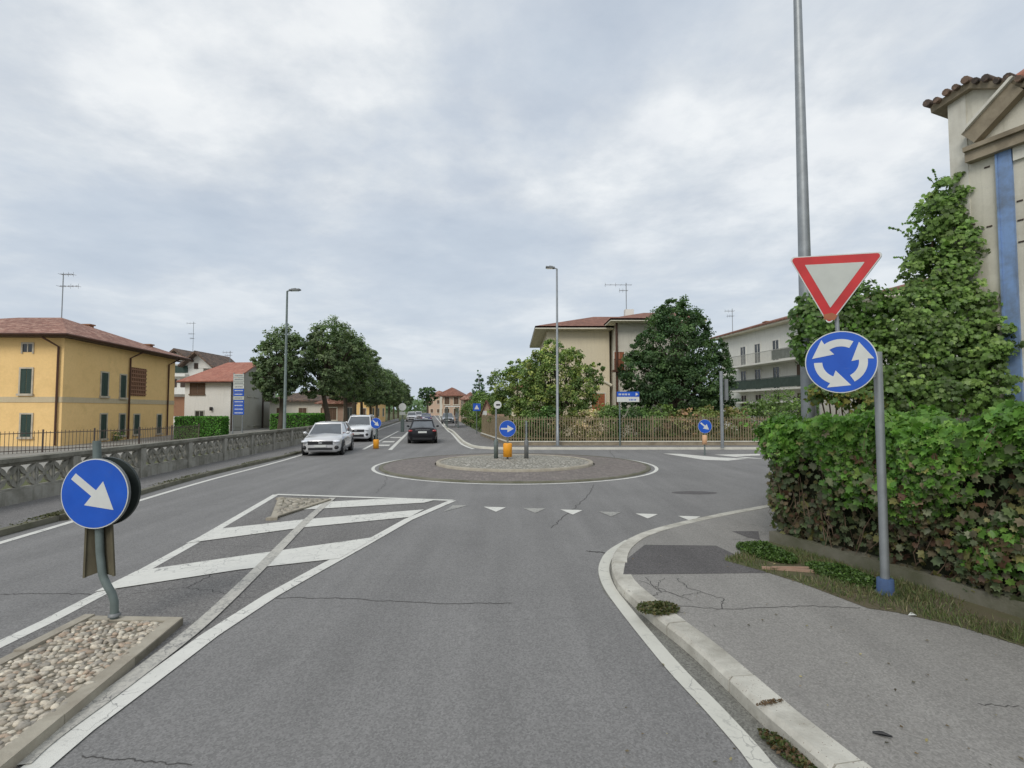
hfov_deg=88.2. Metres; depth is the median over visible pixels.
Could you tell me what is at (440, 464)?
island kerb
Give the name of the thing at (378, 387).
evergreen oak
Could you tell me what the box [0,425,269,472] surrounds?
yard
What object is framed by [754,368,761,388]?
window
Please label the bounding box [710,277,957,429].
apartment block
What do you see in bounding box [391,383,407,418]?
evergreen oak
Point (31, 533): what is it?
edge line
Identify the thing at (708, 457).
splitter marking
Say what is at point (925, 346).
climbing creeper
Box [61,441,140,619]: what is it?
keep right sign
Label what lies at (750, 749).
edge line
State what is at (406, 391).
evergreen oak
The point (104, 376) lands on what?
window
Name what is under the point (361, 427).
white suv
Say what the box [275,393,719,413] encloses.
distant trees
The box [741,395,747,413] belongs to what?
window
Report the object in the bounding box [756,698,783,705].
weed clump
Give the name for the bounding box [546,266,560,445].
street lamp
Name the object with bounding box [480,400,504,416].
brick garden shed
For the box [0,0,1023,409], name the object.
sky
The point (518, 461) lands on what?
island
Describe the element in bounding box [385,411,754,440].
ground
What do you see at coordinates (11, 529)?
kerb beside left pavement
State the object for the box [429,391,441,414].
salmon house
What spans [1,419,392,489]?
grass strip
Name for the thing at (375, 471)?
roundabout line
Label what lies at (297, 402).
cream house
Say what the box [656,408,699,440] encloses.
bush
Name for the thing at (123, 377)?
window
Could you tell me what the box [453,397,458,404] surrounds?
window
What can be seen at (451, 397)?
peach house
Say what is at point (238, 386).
direction sign stack
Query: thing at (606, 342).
beige villa
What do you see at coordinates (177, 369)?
window
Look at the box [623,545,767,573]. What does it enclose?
pavement patch
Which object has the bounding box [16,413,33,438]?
window
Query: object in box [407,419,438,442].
black car
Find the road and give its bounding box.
[0,415,779,767]
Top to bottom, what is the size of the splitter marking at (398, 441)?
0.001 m
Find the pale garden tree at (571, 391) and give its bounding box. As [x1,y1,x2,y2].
[516,338,605,440]
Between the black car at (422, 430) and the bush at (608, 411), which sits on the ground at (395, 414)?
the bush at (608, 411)
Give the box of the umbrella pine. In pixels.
[418,387,437,412]
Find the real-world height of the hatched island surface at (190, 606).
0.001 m
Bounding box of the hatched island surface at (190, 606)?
[0,495,445,767]
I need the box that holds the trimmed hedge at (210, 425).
[174,415,229,438]
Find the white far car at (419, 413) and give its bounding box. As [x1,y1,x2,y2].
[416,411,421,418]
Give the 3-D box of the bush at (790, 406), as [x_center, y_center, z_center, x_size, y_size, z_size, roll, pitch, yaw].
[17.225,2.076,33.888,3.611,3.674,3.323,0,-3,0]
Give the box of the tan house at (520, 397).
[511,386,538,415]
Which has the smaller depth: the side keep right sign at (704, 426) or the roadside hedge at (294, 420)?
the side keep right sign at (704, 426)
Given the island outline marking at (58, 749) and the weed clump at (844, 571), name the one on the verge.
the weed clump at (844, 571)
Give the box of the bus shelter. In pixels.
[445,406,459,427]
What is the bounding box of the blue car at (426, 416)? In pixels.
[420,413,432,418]
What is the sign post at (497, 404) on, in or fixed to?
on the island at (518, 461)
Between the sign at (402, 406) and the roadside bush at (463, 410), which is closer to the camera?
the sign at (402, 406)
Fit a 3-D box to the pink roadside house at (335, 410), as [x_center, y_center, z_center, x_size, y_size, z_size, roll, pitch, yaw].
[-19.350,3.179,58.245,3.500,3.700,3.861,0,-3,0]
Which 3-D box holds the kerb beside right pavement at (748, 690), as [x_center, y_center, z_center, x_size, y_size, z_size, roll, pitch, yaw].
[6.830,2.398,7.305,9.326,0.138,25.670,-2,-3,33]
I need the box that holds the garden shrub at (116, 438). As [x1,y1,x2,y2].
[111,431,125,440]
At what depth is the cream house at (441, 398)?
149.96 m
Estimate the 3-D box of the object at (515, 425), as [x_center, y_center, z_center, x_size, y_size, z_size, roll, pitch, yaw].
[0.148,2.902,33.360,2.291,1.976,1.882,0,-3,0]
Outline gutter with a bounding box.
[598,560,801,767]
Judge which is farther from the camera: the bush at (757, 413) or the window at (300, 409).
the window at (300, 409)
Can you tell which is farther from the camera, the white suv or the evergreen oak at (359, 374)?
the evergreen oak at (359, 374)
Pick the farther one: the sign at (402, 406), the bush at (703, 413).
the sign at (402, 406)
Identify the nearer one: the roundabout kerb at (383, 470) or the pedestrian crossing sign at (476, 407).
the roundabout kerb at (383, 470)
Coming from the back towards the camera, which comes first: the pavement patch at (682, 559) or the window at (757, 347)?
the window at (757, 347)
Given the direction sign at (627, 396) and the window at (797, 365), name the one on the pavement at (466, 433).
the direction sign at (627, 396)
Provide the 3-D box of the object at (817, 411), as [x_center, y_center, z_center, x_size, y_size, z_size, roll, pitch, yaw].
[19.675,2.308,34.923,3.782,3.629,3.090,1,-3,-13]
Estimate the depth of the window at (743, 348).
54.94 m
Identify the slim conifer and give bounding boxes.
[467,370,487,410]
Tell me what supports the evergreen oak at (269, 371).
on the grass strip
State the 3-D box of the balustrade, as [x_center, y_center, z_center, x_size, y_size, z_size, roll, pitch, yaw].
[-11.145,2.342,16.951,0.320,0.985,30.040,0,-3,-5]
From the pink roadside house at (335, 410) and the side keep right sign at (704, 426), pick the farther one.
the pink roadside house at (335, 410)
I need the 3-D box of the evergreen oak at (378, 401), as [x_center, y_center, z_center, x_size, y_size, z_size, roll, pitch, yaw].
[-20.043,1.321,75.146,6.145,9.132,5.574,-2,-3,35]
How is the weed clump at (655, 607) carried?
on the kerb beside right pavement at (748, 690)
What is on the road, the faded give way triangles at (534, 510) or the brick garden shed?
the faded give way triangles at (534, 510)
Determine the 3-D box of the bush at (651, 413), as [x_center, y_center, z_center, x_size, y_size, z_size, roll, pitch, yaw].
[8.806,2.511,32.484,2.791,2.682,2.512,2,-4,-40]
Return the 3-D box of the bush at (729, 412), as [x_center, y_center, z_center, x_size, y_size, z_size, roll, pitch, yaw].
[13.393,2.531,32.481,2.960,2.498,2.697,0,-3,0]
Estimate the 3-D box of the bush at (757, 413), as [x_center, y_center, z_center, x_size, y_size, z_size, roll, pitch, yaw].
[15.214,2.342,32.937,3.418,2.920,2.792,0,-3,0]
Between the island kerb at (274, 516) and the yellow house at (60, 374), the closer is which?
the island kerb at (274, 516)
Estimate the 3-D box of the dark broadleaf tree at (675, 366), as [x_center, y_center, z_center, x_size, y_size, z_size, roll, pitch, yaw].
[11.150,-1.059,35.843,8.233,10.084,6.314,0,-3,0]
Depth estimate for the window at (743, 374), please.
54.89 m
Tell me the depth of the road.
4.94 m
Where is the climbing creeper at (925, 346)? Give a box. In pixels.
[858,169,1023,418]
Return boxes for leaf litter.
[624,555,1023,767]
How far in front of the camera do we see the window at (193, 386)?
52.43 m
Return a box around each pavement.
[0,419,398,527]
[0,421,398,536]
[438,415,760,449]
[439,415,758,446]
[611,505,871,767]
[627,507,1023,767]
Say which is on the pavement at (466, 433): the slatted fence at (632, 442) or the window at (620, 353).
the slatted fence at (632, 442)
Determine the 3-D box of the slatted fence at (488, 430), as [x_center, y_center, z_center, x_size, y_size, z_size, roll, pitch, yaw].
[-1.282,2.925,35.088,0.260,1.760,10.974,1,-3,-11]
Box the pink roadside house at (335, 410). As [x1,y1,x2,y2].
[314,396,357,420]
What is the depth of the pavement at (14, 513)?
14.71 m
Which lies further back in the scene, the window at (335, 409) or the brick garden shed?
the window at (335, 409)
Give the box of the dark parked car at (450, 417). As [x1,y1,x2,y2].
[440,413,454,422]
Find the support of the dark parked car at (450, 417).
on the pavement at (466, 433)
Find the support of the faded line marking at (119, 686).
on the hatched island surface at (190, 606)
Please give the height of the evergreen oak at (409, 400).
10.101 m
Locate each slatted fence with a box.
[481,414,507,443]
[508,416,768,444]
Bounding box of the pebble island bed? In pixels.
[0,619,182,745]
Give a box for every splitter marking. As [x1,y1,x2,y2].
[363,431,407,449]
[663,453,761,460]
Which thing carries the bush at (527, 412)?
on the ground at (395, 414)
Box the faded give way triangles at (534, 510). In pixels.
[443,505,619,515]
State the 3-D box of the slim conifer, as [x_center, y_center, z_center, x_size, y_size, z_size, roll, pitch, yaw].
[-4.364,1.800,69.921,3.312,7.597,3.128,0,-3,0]
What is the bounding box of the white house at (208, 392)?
[176,351,275,430]
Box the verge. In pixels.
[726,541,1023,645]
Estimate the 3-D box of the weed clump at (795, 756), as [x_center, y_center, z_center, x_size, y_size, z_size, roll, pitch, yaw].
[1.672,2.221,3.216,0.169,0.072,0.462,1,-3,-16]
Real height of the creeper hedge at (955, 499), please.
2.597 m
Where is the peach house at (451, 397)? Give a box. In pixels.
[439,389,464,421]
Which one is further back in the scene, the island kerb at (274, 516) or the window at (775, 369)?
the window at (775, 369)
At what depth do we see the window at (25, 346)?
31.03 m
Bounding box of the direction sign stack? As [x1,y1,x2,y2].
[232,373,243,439]
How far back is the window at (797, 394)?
46.48 m
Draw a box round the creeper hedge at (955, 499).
[739,395,1023,618]
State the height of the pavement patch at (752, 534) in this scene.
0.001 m
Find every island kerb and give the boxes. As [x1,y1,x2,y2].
[0,614,182,767]
[266,497,330,520]
[436,454,592,471]
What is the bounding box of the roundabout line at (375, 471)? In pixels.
[371,459,657,484]
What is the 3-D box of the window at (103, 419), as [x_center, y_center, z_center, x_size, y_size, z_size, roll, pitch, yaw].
[-26.994,2.824,34.922,0.140,1.806,0.945,0,-3,-9]
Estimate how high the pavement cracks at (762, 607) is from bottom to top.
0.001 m
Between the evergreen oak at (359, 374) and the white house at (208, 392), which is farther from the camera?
the white house at (208, 392)
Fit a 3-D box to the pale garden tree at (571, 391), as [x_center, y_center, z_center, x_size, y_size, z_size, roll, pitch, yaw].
[3.138,0.445,33.940,5.664,6.847,3.742,-1,-3,12]
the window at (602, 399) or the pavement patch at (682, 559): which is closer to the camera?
the pavement patch at (682, 559)
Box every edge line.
[0,420,404,543]
[434,415,473,448]
[598,540,776,767]
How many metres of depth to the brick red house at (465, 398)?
81.86 m
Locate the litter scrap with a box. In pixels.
[872,731,892,736]
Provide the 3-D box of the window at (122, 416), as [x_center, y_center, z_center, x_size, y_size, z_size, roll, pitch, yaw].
[-27.340,2.885,37.071,0.140,1.679,0.929,0,-3,-9]
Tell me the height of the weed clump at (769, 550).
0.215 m
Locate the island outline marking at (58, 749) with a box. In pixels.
[0,494,454,767]
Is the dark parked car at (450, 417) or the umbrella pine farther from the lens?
the umbrella pine
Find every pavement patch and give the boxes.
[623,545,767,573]
[733,531,759,539]
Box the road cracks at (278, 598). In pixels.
[0,452,614,764]
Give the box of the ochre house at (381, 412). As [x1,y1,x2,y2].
[356,394,385,421]
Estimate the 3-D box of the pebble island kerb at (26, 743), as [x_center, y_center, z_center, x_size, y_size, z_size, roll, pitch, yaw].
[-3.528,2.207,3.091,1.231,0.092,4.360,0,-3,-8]
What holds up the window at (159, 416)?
in the yellow house at (60, 374)
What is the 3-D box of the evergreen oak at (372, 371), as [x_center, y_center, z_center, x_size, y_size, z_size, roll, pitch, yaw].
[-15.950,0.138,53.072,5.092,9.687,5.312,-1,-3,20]
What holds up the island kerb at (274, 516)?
on the hatched island surface at (190, 606)
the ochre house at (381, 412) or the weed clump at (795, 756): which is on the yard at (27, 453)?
the ochre house at (381, 412)
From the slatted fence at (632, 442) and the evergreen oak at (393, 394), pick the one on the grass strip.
the evergreen oak at (393, 394)
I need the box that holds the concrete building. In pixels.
[922,69,1023,454]
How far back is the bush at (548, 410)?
31.83 m
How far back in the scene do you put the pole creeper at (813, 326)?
9.73 m
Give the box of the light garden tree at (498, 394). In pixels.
[485,358,546,427]
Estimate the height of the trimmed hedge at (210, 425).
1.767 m
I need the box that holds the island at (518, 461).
[441,455,588,468]
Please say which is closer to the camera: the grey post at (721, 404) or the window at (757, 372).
the grey post at (721, 404)
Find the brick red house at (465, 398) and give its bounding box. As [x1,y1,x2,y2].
[459,392,480,423]
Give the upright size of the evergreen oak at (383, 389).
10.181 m
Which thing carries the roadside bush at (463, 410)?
on the ground at (395, 414)
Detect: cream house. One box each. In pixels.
[262,389,359,426]
[437,388,465,415]
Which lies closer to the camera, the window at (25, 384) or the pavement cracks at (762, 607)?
the pavement cracks at (762, 607)
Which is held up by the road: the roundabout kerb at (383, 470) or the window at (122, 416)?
the roundabout kerb at (383, 470)
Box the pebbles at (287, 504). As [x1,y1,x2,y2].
[273,497,323,514]
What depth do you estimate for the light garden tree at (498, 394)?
35.39 m
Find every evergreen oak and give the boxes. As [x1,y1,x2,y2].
[248,324,314,428]
[298,314,367,420]
[326,328,375,421]
[326,346,384,413]
[337,343,381,414]
[338,356,386,414]
[363,362,392,414]
[366,365,397,417]
[380,368,400,403]
[386,371,404,419]
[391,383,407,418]
[392,379,410,417]
[401,383,413,411]
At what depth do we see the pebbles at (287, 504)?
11.47 m
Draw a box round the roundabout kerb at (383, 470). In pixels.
[379,453,650,482]
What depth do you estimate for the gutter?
3.95 m
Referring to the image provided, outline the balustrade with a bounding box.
[0,427,307,506]
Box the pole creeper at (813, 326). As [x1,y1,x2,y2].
[785,278,898,416]
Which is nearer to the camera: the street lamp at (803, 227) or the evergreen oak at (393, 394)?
the street lamp at (803, 227)
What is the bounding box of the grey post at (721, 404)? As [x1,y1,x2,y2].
[719,371,728,447]
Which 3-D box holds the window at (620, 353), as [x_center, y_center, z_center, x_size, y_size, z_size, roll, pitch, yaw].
[8.107,-1.707,39.880,1.014,1.616,0.140,0,-3,0]
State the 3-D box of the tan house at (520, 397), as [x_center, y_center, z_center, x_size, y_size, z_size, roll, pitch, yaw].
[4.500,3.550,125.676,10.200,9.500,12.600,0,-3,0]
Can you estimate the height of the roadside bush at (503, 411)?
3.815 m
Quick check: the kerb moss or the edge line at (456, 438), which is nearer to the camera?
the kerb moss
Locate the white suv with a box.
[348,414,377,440]
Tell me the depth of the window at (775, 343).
49.64 m
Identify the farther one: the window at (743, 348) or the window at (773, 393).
the window at (743, 348)
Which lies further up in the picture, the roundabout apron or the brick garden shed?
the brick garden shed
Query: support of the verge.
on the pavement at (782, 651)
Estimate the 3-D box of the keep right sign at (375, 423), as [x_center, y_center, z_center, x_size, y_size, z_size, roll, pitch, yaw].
[-7.301,2.650,28.387,0.580,1.660,0.300,0,-3,0]
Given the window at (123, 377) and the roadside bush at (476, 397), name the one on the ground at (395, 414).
the roadside bush at (476, 397)
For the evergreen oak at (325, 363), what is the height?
9.357 m
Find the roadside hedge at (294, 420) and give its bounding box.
[269,412,324,429]
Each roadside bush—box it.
[459,401,475,426]
[463,390,486,429]
[472,392,498,430]
[481,395,510,418]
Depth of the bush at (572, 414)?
31.66 m
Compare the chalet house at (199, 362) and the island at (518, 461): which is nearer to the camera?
the island at (518, 461)
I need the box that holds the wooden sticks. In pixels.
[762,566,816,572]
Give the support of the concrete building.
on the pavement at (782, 651)
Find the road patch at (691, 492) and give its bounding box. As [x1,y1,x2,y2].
[672,491,715,493]
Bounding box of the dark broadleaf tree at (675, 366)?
[617,294,740,440]
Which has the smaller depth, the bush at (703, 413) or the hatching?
the hatching
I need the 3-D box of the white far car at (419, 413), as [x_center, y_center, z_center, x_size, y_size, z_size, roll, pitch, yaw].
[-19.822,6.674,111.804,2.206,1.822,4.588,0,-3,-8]
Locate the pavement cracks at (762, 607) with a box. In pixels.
[639,577,1018,706]
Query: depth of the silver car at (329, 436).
24.60 m
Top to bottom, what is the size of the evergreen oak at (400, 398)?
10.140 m
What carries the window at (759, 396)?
in the apartment block
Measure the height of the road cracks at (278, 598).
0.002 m
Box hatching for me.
[97,499,435,590]
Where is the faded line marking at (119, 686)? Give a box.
[17,498,334,764]
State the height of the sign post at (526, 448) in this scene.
1.476 m
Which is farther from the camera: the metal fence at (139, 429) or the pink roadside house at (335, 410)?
the pink roadside house at (335, 410)
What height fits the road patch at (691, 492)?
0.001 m
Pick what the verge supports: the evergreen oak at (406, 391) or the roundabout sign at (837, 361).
the roundabout sign at (837, 361)
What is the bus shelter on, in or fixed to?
on the pavement at (466, 433)
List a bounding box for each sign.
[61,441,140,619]
[371,418,380,448]
[399,401,405,431]
[473,403,480,433]
[499,420,515,458]
[617,390,638,445]
[698,419,711,454]
[791,252,894,595]
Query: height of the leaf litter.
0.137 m
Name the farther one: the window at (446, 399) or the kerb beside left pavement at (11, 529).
the window at (446, 399)
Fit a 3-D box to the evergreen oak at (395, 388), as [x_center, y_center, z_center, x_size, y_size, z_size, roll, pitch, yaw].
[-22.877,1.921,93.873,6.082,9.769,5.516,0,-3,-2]
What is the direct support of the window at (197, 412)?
in the white house at (208, 392)
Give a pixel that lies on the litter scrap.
(882, 733)
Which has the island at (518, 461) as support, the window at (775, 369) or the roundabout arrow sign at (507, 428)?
the roundabout arrow sign at (507, 428)
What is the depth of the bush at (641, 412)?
31.64 m
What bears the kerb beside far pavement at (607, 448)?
on the road
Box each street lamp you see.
[283,288,300,440]
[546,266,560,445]
[793,0,816,418]
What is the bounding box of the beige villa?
[530,283,706,437]
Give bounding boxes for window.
[16,367,33,395]
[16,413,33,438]
[21,342,34,353]
[98,413,108,440]
[99,371,109,397]
[118,374,127,399]
[118,413,125,436]
[133,414,140,435]
[156,414,162,434]
[174,397,184,415]
[175,366,187,372]
[188,383,205,394]
[194,410,204,415]
[298,407,307,412]
[329,407,337,420]
[444,397,449,404]
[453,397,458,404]
[590,392,605,410]
[613,351,624,369]
[740,346,745,364]
[740,370,746,389]
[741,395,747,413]
[754,343,760,362]
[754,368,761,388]
[755,394,761,410]
[772,339,779,359]
[772,366,780,387]
[773,393,780,413]
[796,364,800,386]
[796,392,800,415]
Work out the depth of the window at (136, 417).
38.77 m
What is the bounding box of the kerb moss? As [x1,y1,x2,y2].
[0,451,297,525]
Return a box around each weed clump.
[636,600,679,615]
[736,540,797,563]
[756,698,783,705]
[757,728,817,767]
[804,561,875,588]
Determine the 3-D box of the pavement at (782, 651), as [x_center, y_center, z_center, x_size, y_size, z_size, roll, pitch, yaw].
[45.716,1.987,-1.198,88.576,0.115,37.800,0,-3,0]
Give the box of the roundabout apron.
[383,453,646,480]
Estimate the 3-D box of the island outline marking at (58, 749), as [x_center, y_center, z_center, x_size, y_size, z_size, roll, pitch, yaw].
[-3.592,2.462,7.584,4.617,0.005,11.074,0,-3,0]
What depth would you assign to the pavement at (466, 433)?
30.15 m
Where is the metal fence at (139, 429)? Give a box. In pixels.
[0,424,199,453]
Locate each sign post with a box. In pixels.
[494,401,500,457]
[524,421,528,457]
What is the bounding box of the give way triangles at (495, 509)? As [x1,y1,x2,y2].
[486,507,699,519]
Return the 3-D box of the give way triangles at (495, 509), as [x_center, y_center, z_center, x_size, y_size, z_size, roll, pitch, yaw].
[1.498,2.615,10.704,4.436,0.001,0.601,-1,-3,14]
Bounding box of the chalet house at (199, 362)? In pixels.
[169,322,233,424]
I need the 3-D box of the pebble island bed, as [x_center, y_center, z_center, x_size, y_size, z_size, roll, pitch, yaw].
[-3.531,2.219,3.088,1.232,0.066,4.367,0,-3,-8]
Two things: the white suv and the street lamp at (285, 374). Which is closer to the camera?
the street lamp at (285, 374)
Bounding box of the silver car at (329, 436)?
[301,421,353,454]
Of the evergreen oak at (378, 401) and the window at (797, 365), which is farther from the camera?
the evergreen oak at (378, 401)
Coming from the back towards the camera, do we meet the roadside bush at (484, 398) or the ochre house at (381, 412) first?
the ochre house at (381, 412)
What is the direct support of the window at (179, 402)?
in the chalet house at (199, 362)
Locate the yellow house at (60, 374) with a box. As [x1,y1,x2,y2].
[0,272,190,445]
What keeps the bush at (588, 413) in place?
on the ground at (395, 414)
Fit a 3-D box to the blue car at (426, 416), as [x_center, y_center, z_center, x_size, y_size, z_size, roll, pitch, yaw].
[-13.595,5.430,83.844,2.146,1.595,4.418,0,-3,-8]

